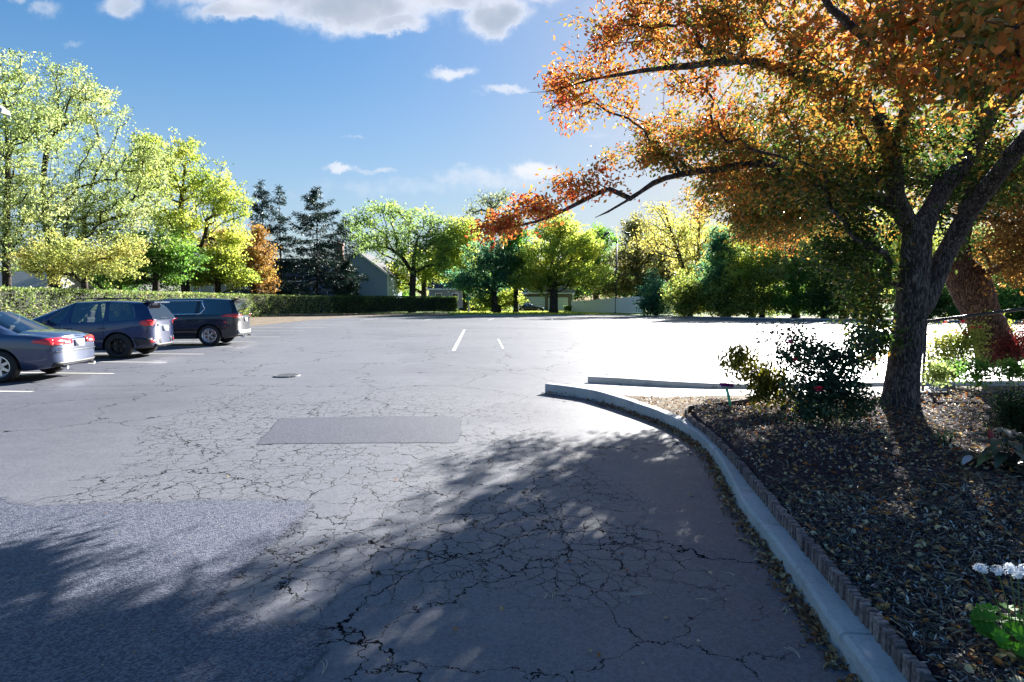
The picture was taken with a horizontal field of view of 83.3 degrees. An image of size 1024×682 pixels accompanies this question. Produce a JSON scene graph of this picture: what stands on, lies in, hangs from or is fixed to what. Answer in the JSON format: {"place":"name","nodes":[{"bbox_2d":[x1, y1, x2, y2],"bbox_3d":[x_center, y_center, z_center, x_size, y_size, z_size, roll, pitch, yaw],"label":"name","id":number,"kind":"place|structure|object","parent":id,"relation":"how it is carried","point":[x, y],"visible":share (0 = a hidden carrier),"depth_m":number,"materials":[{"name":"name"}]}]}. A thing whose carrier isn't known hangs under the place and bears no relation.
{"place":"outdoors","nodes":[
{"label":"outdoors","id":0,"kind":"place"},
{"bbox_2d":[0,271,95,292],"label":"pale roofed house","id":1,"kind":"structure","parent":0,"point":[21,279],"depth_m":52.04,"materials":[{"name":"white"}]},
{"bbox_2d":[190,264,274,295],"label":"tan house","id":2,"kind":"structure","parent":0,"point":[209,289],"depth_m":87.66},
{"bbox_2d":[427,273,462,309],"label":"dark roofed house","id":3,"kind":"structure","parent":0,"point":[436,290],"depth_m":121.60,"materials":[{"name":"grey paint"}]},
{"bbox_2d":[459,304,480,310],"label":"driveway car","id":4,"kind":"object","parent":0,"point":[470,308],"visible":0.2,"depth_m":99.00,"materials":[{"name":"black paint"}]},
{"bbox_2d":[0,315,1023,681],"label":"parking lot","id":5,"kind":"structure","parent":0,"point":[516,463],"depth_m":5.10,"materials":[{"name":"grey asphalt"}]},
{"bbox_2d":[0,311,95,382],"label":"sedan car","id":6,"kind":"object","parent":5,"relation":"on","point":[27,344],"visible":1,"depth_m":11.84,"materials":[{"name":"blue paint"}]},
{"bbox_2d":[20,372,113,373],"bbox_3d":[-11.641,0.724,13.293,5.217,0.001,0.100,0,4,5],"label":"parking line","id":7,"kind":"object","parent":5,"relation":"on","point":[86,373],"visible":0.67,"depth_m":13.09,"materials":[{"name":"paint"}]},
{"bbox_2d":[32,298,176,358],"bbox_3d":[-12.759,-0.410,17.163,4.556,1.751,2.180,-1,4,-9],"label":"crossover car","id":8,"kind":"object","parent":5,"relation":"on","point":[126,327],"visible":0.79,"depth_m":16.63,"materials":[{"name":"blue paint"}]},
{"bbox_2d":[0,496,331,681],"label":"asphalt overlay","id":9,"kind":"object","parent":5,"relation":"on","point":[73,578],"visible":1,"depth_m":3.18,"materials":[{"name":"grey asphalt"}]},
{"bbox_2d":[159,298,251,345],"bbox_3d":[-12.889,-0.763,22.071,5.263,1.795,2.360,-1,4,-9],"label":"suv car","id":10,"kind":"object","parent":5,"relation":"on","point":[209,321],"visible":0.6,"depth_m":21.42,"materials":[{"name":"black paint"}]},
{"bbox_2d":[274,373,299,377],"bbox_3d":[-4.932,0.755,12.637,0.547,0.026,0.547,0,4,0],"label":"storm drain","id":11,"kind":"object","parent":5,"relation":"on","point":[287,375],"visible":1,"depth_m":12.54,"materials":[{"name":"metal"}]},
{"bbox_2d":[256,416,461,444],"bbox_3d":[-1.949,1.125,7.350,3.080,0.001,2.100,0,4,0],"label":"asphalt patch","id":12,"kind":"object","parent":5,"relation":"on","point":[414,429],"visible":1,"depth_m":7.27,"materials":[{"name":"grey asphalt"}]},
{"bbox_2d":[91,409,770,674],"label":"fallen leaves","id":13,"kind":"object","parent":5,"relation":"on","point":[502,608],"visible":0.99,"depth_m":3.04,"materials":[{"name":"brown plant"}]},
{"bbox_2d":[452,330,464,349],"bbox_3d":[-2.380,-0.172,26.604,0.120,0.001,14.620,0,4,-3],"label":"parking line","id":14,"kind":"object","parent":5,"relation":"on","point":[458,341],"visible":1,"depth_m":24.05,"materials":[{"name":"paint"}]},
{"bbox_2d":[321,458,799,673],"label":"pine needles","id":15,"kind":"object","parent":5,"relation":"on","point":[651,592],"visible":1,"depth_m":3.15,"materials":[{"name":"brown plant"}]},
{"bbox_2d":[542,390,860,681],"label":"kerb leaf litter","id":16,"kind":"object","parent":5,"relation":"on","point":[831,656],"visible":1,"depth_m":3.58,"materials":[{"name":"brown plant"}]},
{"bbox_2d":[545,383,906,681],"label":"kerb","id":17,"kind":"structure","parent":5,"relation":"on","point":[850,637],"depth_m":3.37,"materials":[{"name":"concrete"}]},
{"bbox_2d":[454,315,1021,321],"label":"kerb","id":18,"kind":"structure","parent":5,"relation":"on","point":[668,316],"depth_m":66.43,"materials":[{"name":"concrete"}]},
{"bbox_2d":[588,376,1023,388],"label":"kerb walk","id":19,"kind":"structure","parent":5,"relation":"on","point":[633,381],"depth_m":10.87,"materials":[{"name":"concrete"}]},
{"bbox_2d":[906,122,1023,367],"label":"leaning tree","id":20,"kind":"object","parent":5,"relation":"on","point":[970,285],"visible":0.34,"depth_m":11.44,"materials":[{"name":"orange plant"}]},
{"bbox_2d":[991,313,1022,374],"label":"pink flower bush","id":21,"kind":"object","parent":5,"relation":"on","point":[1013,329],"visible":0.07,"depth_m":12.12,"materials":[{"name":"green plant"}]},
{"bbox_2d":[0,0,1023,301],"label":"sky","id":22,"kind":"structure","parent":0,"point":[414,103],"materials":[{"name":"blue"}]},
{"bbox_2d":[519,279,574,310],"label":"garage house","id":23,"kind":"structure","parent":0,"point":[539,300],"depth_m":103.69,"materials":[{"name":"brown brick"}]},
{"bbox_2d":[524,298,543,310],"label":"garage door","id":24,"kind":"structure","parent":23,"relation":"in","point":[532,300],"depth_m":103.68,"materials":[{"name":"white paint"}]},
{"bbox_2d":[549,298,566,310],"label":"garage door","id":25,"kind":"structure","parent":23,"relation":"in","point":[561,301],"depth_m":103.71,"materials":[{"name":"white paint"}]},
{"bbox_2d":[448,310,695,315],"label":"lawn","id":26,"kind":"structure","parent":0,"point":[575,314],"depth_m":76.04,"materials":[{"name":"green plant"}]},
{"bbox_2d":[439,234,532,312],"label":"street tree","id":27,"kind":"object","parent":26,"relation":"on","point":[489,262],"visible":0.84,"depth_m":82.16,"materials":[{"name":"green plant"}]},
{"bbox_2d":[462,287,529,312],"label":"shrub","id":28,"kind":"object","parent":26,"relation":"on","point":[506,299],"visible":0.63,"depth_m":85.12,"materials":[{"name":"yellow plant"}]},
{"bbox_2d":[492,229,539,312],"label":"street tree","id":29,"kind":"object","parent":26,"relation":"on","point":[518,239],"visible":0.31,"depth_m":83.43,"materials":[{"name":"green plant"}]},
{"bbox_2d":[503,211,619,313],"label":"street tree","id":30,"kind":"object","parent":26,"relation":"on","point":[540,277],"visible":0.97,"depth_m":80.12,"materials":[{"name":"green plant"}]},
{"bbox_2d":[563,305,571,311],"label":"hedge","id":31,"kind":"object","parent":26,"relation":"on","point":[567,307],"visible":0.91,"depth_m":96.07,"materials":[{"name":"green plant"}]},
{"bbox_2d":[565,220,620,299],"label":"green tree","id":32,"kind":"object","parent":26,"relation":"on","point":[600,232],"visible":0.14,"depth_m":94.16,"materials":[{"name":"green plant"}]},
{"bbox_2d":[571,296,642,312],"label":"white fence","id":33,"kind":"object","parent":26,"relation":"on","point":[623,305],"visible":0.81,"depth_m":82.19,"materials":[{"name":"paint"}]},
{"bbox_2d":[603,232,629,312],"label":"lot lamp","id":34,"kind":"object","parent":26,"relation":"on","point":[625,233],"visible":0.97,"depth_m":79.38,"materials":[{"name":"metal"}]},
{"bbox_2d":[277,303,941,316],"bbox_3d":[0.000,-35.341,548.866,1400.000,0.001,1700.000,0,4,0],"label":"ground","id":35,"kind":"structure","parent":0,"point":[702,314],"depth_m":83.18,"materials":[{"name":"green plant"}]},
{"bbox_2d":[91,282,149,293],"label":"woodland tree","id":36,"kind":"object","parent":35,"relation":"on","point":[96,287],"visible":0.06,"depth_m":124.01,"materials":[{"name":"green plant"}]},
{"bbox_2d":[68,232,212,293],"bbox_3d":[-42.440,-7.367,63.474,18.388,9.550,8.818,0,4,0],"label":"evergreen backing tree","id":37,"kind":"object","parent":35,"relation":"on","point":[150,284],"visible":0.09,"depth_m":63.55,"materials":[{"name":"green plant"}]},
{"bbox_2d":[231,179,294,296],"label":"spruce tree","id":38,"kind":"object","parent":35,"relation":"on","point":[258,210],"visible":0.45,"depth_m":80.81,"materials":[{"name":"green plant"}]},
{"bbox_2d":[260,184,305,296],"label":"spruce tree","id":39,"kind":"object","parent":35,"relation":"on","point":[281,220],"visible":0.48,"depth_m":82.72,"materials":[{"name":"green plant"}]},
{"bbox_2d":[264,186,371,313],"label":"spruce tree","id":40,"kind":"object","parent":35,"relation":"on","point":[318,250],"visible":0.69,"depth_m":84.28,"materials":[{"name":"green plant"}]},
{"bbox_2d":[272,241,401,297],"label":"blue house","id":41,"kind":"structure","parent":35,"relation":"on","point":[382,281],"depth_m":94.61,"materials":[{"name":"grey"}]},
{"bbox_2d":[330,259,362,312],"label":"spruce tree","id":42,"kind":"object","parent":35,"relation":"on","point":[347,265],"visible":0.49,"depth_m":87.12,"materials":[{"name":"green plant"}]},
{"bbox_2d":[328,217,369,257],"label":"spruce tree","id":43,"kind":"object","parent":35,"relation":"on","point":[340,229],"visible":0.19,"depth_m":100.55,"materials":[{"name":"green plant"}]},
{"bbox_2d":[339,196,464,312],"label":"honey locust tree","id":44,"kind":"object","parent":35,"relation":"on","point":[401,250],"visible":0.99,"depth_m":88.37,"materials":[{"name":"green plant"}]},
{"bbox_2d":[386,239,459,295],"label":"back tree","id":45,"kind":"object","parent":35,"relation":"on","point":[424,275],"visible":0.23,"depth_m":102.31,"materials":[{"name":"green plant"}]},
{"bbox_2d":[430,214,490,311],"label":"leafy tree","id":46,"kind":"object","parent":35,"relation":"on","point":[460,223],"visible":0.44,"depth_m":91.69,"materials":[{"name":"green plant"}]},
{"bbox_2d":[459,187,519,310],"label":"thin tree","id":47,"kind":"object","parent":35,"relation":"on","point":[492,204],"visible":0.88,"depth_m":106.02,"materials":[{"name":"green plant"}]},
{"bbox_2d":[519,303,543,310],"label":"driveway car","id":48,"kind":"object","parent":35,"relation":"on","point":[524,307],"visible":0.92,"depth_m":97.98,"materials":[{"name":"black paint"}]},
{"bbox_2d":[564,272,601,300],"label":"woodland tree","id":49,"kind":"object","parent":35,"relation":"on","point":[578,294],"visible":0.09,"depth_m":137.05,"materials":[{"name":"green plant"}]},
{"bbox_2d":[592,269,635,298],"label":"woodland tree","id":50,"kind":"object","parent":35,"relation":"on","point":[628,295],"visible":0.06,"depth_m":133.24,"materials":[{"name":"green plant"}]},
{"bbox_2d":[584,209,688,310],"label":"tree","id":51,"kind":"object","parent":35,"relation":"on","point":[637,263],"visible":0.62,"depth_m":90.10,"materials":[{"name":"green plant"}]},
{"bbox_2d":[627,200,708,281],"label":"leafy tree","id":52,"kind":"object","parent":35,"relation":"on","point":[681,261],"visible":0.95,"depth_m":78.96,"materials":[{"name":"yellow plant"}]},
{"bbox_2d":[612,202,736,287],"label":"yellow back tree","id":53,"kind":"object","parent":35,"relation":"on","point":[677,223],"visible":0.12,"depth_m":109.51,"materials":[{"name":"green plant"}]},
{"bbox_2d":[676,195,723,311],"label":"bare tree","id":54,"kind":"object","parent":35,"relation":"on","point":[696,252],"visible":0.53,"depth_m":83.02,"materials":[{"name":"yellow plant"}]},
{"bbox_2d":[250,313,1022,325],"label":"verge soil","id":55,"kind":"structure","parent":0,"point":[264,320],"depth_m":65.56,"materials":[{"name":"brown soil"}]},
{"bbox_2d":[0,105,10,115],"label":"lot lamp","id":56,"kind":"object","parent":55,"relation":"on","point":[3,110],"visible":1,"depth_m":29.22,"materials":[{"name":"grey metal"}]},
{"bbox_2d":[0,47,88,290],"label":"locust tree","id":57,"kind":"object","parent":55,"relation":"on","point":[8,187],"visible":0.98,"depth_m":41.11,"materials":[{"name":"green plant"}]},
{"bbox_2d":[0,226,156,289],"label":"golden tree","id":58,"kind":"object","parent":55,"relation":"on","point":[80,263],"visible":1,"depth_m":39.23,"materials":[{"name":"yellow plant"}]},
{"bbox_2d":[0,51,187,291],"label":"locust tree","id":59,"kind":"object","parent":55,"relation":"on","point":[83,231],"visible":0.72,"depth_m":48.66,"materials":[{"name":"green plant"}]},
{"bbox_2d":[90,226,212,291],"bbox_3d":[-33.592,-6.334,53.654,10.847,8.797,6.008,0,4,0],"label":"broad tree","id":60,"kind":"object","parent":55,"relation":"on","point":[170,255],"visible":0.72,"depth_m":53.15,"materials":[{"name":"green plant"}]},
{"bbox_2d":[0,284,331,320],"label":"hedge","id":61,"kind":"object","parent":55,"relation":"on","point":[27,302],"visible":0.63,"depth_m":42.60,"materials":[{"name":"green plant"}]},
{"bbox_2d":[116,128,257,292],"bbox_3d":[-33.175,-11.943,59.170,13.796,19.270,8.464,0,4,0],"label":"maple tree","id":62,"kind":"object","parent":55,"relation":"on","point":[214,193],"visible":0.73,"depth_m":58.66,"materials":[{"name":"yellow plant"}]},
{"bbox_2d":[167,243,265,292],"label":"tree","id":63,"kind":"object","parent":55,"relation":"on","point":[221,266],"visible":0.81,"depth_m":60.97,"materials":[{"name":"yellow plant"}]},
{"bbox_2d":[195,221,283,316],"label":"orange tree","id":64,"kind":"object","parent":55,"relation":"on","point":[256,252],"visible":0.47,"depth_m":65.02,"materials":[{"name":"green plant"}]},
{"bbox_2d":[331,295,458,313],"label":"hedge","id":65,"kind":"object","parent":55,"relation":"on","point":[342,304],"visible":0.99,"depth_m":80.62,"materials":[{"name":"green plant"}]},
{"bbox_2d":[632,269,678,315],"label":"thicket shrub","id":66,"kind":"object","parent":55,"relation":"on","point":[650,303],"visible":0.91,"depth_m":66.35,"materials":[{"name":"green plant"}]},
{"bbox_2d":[658,267,713,316],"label":"thicket shrub","id":67,"kind":"object","parent":55,"relation":"on","point":[684,304],"visible":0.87,"depth_m":63.24,"materials":[{"name":"green plant"}]},
{"bbox_2d":[684,223,755,316],"bbox_3d":[23.383,-7.795,63.473,8.191,10.382,6.511,0,4,0],"label":"juniper tree","id":68,"kind":"object","parent":55,"relation":"on","point":[713,248],"visible":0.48,"depth_m":62.65,"materials":[{"name":"green plant"}]},
{"bbox_2d":[694,273,757,316],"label":"thicket shrub","id":69,"kind":"object","parent":55,"relation":"on","point":[717,304],"visible":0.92,"depth_m":61.17,"materials":[{"name":"green plant"}]},
{"bbox_2d":[710,225,786,316],"bbox_3d":[25.774,-7.758,61.252,8.735,10.618,8.206,-1,4,-17],"label":"tall back tree","id":70,"kind":"object","parent":55,"relation":"on","point":[738,260],"visible":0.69,"depth_m":60.52,"materials":[{"name":"green plant"}]},
{"bbox_2d":[729,267,791,317],"bbox_3d":[26.393,-5.092,60.867,6.653,5.510,4.531,0,4,0],"label":"thicket shrub","id":71,"kind":"object","parent":55,"relation":"on","point":[760,305],"visible":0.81,"depth_m":60.27,"materials":[{"name":"green plant"}]},
{"bbox_2d":[763,264,818,317],"bbox_3d":[29.403,-5.286,59.877,6.784,6.000,4.628,0,4,0],"label":"thicket shrub","id":72,"kind":"object","parent":55,"relation":"on","point":[792,304],"visible":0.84,"depth_m":59.18,"materials":[{"name":"green plant"}]},
{"bbox_2d":[751,226,836,317],"bbox_3d":[30.078,-8.160,60.613,10.149,11.510,8.628,0,4,0],"label":"tall back tree","id":73,"kind":"object","parent":55,"relation":"on","point":[801,260],"visible":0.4,"depth_m":59.41,"materials":[{"name":"green plant"}]},
{"bbox_2d":[796,263,847,317],"bbox_3d":[31.792,-5.180,58.864,6.001,5.831,4.528,1,4,18],"label":"thicket shrub","id":74,"kind":"object","parent":55,"relation":"on","point":[820,301],"visible":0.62,"depth_m":58.27,"materials":[{"name":"green plant"}]},
{"bbox_2d":[791,214,898,317],"bbox_3d":[33.929,-8.368,59.553,9.321,12.076,9.622,-4,5,-44],"label":"tall back tree","id":75,"kind":"object","parent":55,"relation":"on","point":[844,267],"visible":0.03,"depth_m":58.49,"materials":[{"name":"green plant"}]},
{"bbox_2d":[817,258,885,317],"bbox_3d":[34.339,-5.582,57.847,7.416,6.740,4.844,0,4,0],"label":"thicket shrub","id":76,"kind":"object","parent":55,"relation":"on","point":[839,299],"visible":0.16,"depth_m":57.37,"materials":[{"name":"green plant"}]},
{"bbox_2d":[865,188,950,293],"bbox_3d":[40.330,-9.164,59.626,11.090,13.662,10.770,0,4,0],"label":"tall back tree","id":77,"kind":"object","parent":55,"relation":"on","point":[899,245],"visible":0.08,"depth_m":58.04,"materials":[{"name":"yellow plant"}]},
{"bbox_2d":[886,274,954,319],"bbox_3d":[37.622,-4.331,51.888,8.389,5.149,4.652,0,4,0],"label":"thicket shrub","id":78,"kind":"object","parent":55,"relation":"on","point":[935,313],"visible":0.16,"depth_m":51.10,"materials":[{"name":"green plant"}]},
{"bbox_2d":[932,220,1012,268],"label":"tall back tree","id":79,"kind":"object","parent":55,"relation":"on","point":[981,247],"visible":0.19,"depth_m":58.03,"materials":[{"name":"orange plant"}]},
{"bbox_2d":[934,275,1023,320],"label":"thicket shrub","id":80,"kind":"object","parent":55,"relation":"on","point":[1006,301],"visible":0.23,"depth_m":49.19,"materials":[{"name":"green plant"}]},
{"bbox_2d":[1000,270,1023,320],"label":"thicket shrub","id":81,"kind":"object","parent":55,"relation":"on","point":[1021,315],"visible":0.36,"depth_m":49.63,"materials":[{"name":"green plant"}]},
{"bbox_2d":[621,395,938,681],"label":"bed soil","id":82,"kind":"structure","parent":0,"point":[694,401],"depth_m":8.93,"materials":[{"name":"brown soil"}]},
{"bbox_2d":[465,0,1023,406],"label":"crabapple tree","id":83,"kind":"object","parent":82,"relation":"on","point":[840,176],"visible":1,"depth_m":7.70,"materials":[{"name":"orange plant"}]},
{"bbox_2d":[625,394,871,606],"bbox_3d":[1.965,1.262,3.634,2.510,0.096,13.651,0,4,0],"label":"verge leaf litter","id":84,"kind":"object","parent":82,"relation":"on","point":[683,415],"visible":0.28,"depth_m":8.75,"materials":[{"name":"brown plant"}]},
{"bbox_2d":[687,414,937,681],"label":"brick edging","id":85,"kind":"object","parent":82,"relation":"on","point":[911,667],"visible":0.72,"depth_m":2.99,"materials":[{"name":"brick"}]},
{"bbox_2d":[691,389,1023,681],"bbox_3d":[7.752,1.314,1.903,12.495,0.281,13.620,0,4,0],"label":"mulch bed","id":86,"kind":"object","parent":82,"relation":"on","point":[733,445],"visible":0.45,"depth_m":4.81,"materials":[{"name":"brown wood"}]},
{"bbox_2d":[685,398,760,417],"bbox_3d":[2.874,0.896,7.974,1.743,0.100,0.195,-3,5,-36],"label":"edging board","id":87,"kind":"object","parent":86,"relation":"on","point":[688,408],"visible":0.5,"depth_m":7.96,"materials":[{"name":"brown wood"}]},
{"bbox_2d":[719,382,734,406],"bbox_3d":[2.908,0.747,7.821,0.243,0.386,0.140,0,4,0],"label":"brush stake","id":88,"kind":"object","parent":86,"relation":"on","point":[726,386],"visible":0.97,"depth_m":7.80,"materials":[{"name":"green plastic"}]},
{"bbox_2d":[716,343,800,411],"bbox_3d":[3.175,0.494,7.337,1.098,0.926,0.725,2,4,22],"label":"drooping shrub","id":89,"kind":"object","parent":86,"relation":"on","point":[765,380],"visible":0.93,"depth_m":7.33,"materials":[{"name":"green plant"}]},
{"bbox_2d":[749,310,897,428],"bbox_3d":[3.602,0.318,6.542,1.582,1.336,1.108,0,4,0],"label":"rose bush","id":90,"kind":"object","parent":86,"relation":"on","point":[829,387],"visible":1,"depth_m":6.45,"materials":[{"name":"green plant"}]},
{"bbox_2d":[692,390,1023,681],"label":"bed leaves","id":91,"kind":"object","parent":86,"relation":"on","point":[998,660],"visible":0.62,"depth_m":4.07,"materials":[{"name":"brown plant"}]},
{"bbox_2d":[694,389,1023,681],"bbox_3d":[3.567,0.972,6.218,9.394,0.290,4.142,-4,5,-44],"label":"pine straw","id":92,"kind":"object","parent":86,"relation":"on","point":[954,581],"visible":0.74,"depth_m":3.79,"materials":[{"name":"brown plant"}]},
{"bbox_2d":[928,427,961,445],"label":"ground plant","id":93,"kind":"object","parent":86,"relation":"on","point":[944,437],"visible":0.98,"depth_m":5.57,"materials":[{"name":"green plant"}]},
{"bbox_2d":[955,427,1023,473],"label":"broad leaved plant","id":94,"kind":"object","parent":86,"relation":"on","point":[999,458],"visible":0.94,"depth_m":4.62,"materials":[{"name":"green plant"}]},
{"bbox_2d":[969,563,1023,660],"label":"geranium","id":95,"kind":"object","parent":86,"relation":"on","point":[983,618],"visible":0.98,"depth_m":2.26,"materials":[{"name":"green plant"}]},
{"bbox_2d":[978,382,1023,435],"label":"boxwood shrub","id":96,"kind":"object","parent":86,"relation":"on","point":[1012,407],"visible":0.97,"depth_m":5.99,"materials":[{"name":"green plant"}]},
{"bbox_2d":[996,372,1023,397],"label":"ground plant","id":97,"kind":"object","parent":86,"relation":"on","point":[1013,386],"visible":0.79,"depth_m":7.65,"materials":[{"name":"green plant"}]},
{"bbox_2d":[920,391,1022,395],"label":"edging blocks","id":98,"kind":"structure","parent":82,"relation":"on","point":[922,392],"depth_m":8.76,"materials":[{"name":"grey concrete"}]},
{"bbox_2d":[571,382,1023,397],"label":"sidewalk","id":99,"kind":"structure","parent":0,"point":[636,390],"depth_m":10.27,"materials":[{"name":"grey concrete"}]},
{"bbox_2d":[921,307,1023,390],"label":"handrail","id":100,"kind":"object","parent":99,"relation":"on","point":[966,316],"visible":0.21,"depth_m":9.46,"materials":[{"name":"metal"}]},
{"bbox_2d":[939,386,1023,391],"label":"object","id":101,"kind":"structure","parent":0,"point":[993,388],"depth_m":10.42,"materials":[{"name":"grey concrete"}]},
{"bbox_2d":[921,356,957,391],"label":"ground plant","id":102,"kind":"object","parent":101,"relation":"on","point":[936,374],"visible":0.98,"depth_m":8.82,"materials":[{"name":"green plant"}]},
{"bbox_2d":[937,358,967,390],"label":"ground plant","id":103,"kind":"object","parent":101,"relation":"on","point":[955,366],"visible":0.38,"depth_m":9.39,"materials":[{"name":"green plant"}]},
{"bbox_2d":[921,309,996,381],"bbox_3d":[8.450,0.097,11.061,1.478,1.433,1.001,-1,4,-20],"label":"pink flower bush","id":104,"kind":"object","parent":101,"relation":"on","point":[966,341],"visible":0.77,"depth_m":10.93,"materials":[{"name":"green plant"}]},
{"bbox_2d":[951,352,1003,391],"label":"ground plant","id":105,"kind":"object","parent":101,"relation":"on","point":[976,374],"visible":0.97,"depth_m":8.80,"materials":[{"name":"green plant"}]},
{"bbox_2d":[985,319,1023,380],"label":"red barberry","id":106,"kind":"object","parent":101,"relation":"on","point":[1010,345],"visible":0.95,"depth_m":11.01,"materials":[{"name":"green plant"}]},
{"bbox_2d":[992,354,1023,390],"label":"ground plant","id":107,"kind":"object","parent":101,"relation":"on","point":[1017,371],"visible":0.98,"depth_m":8.95,"materials":[{"name":"green plant"}]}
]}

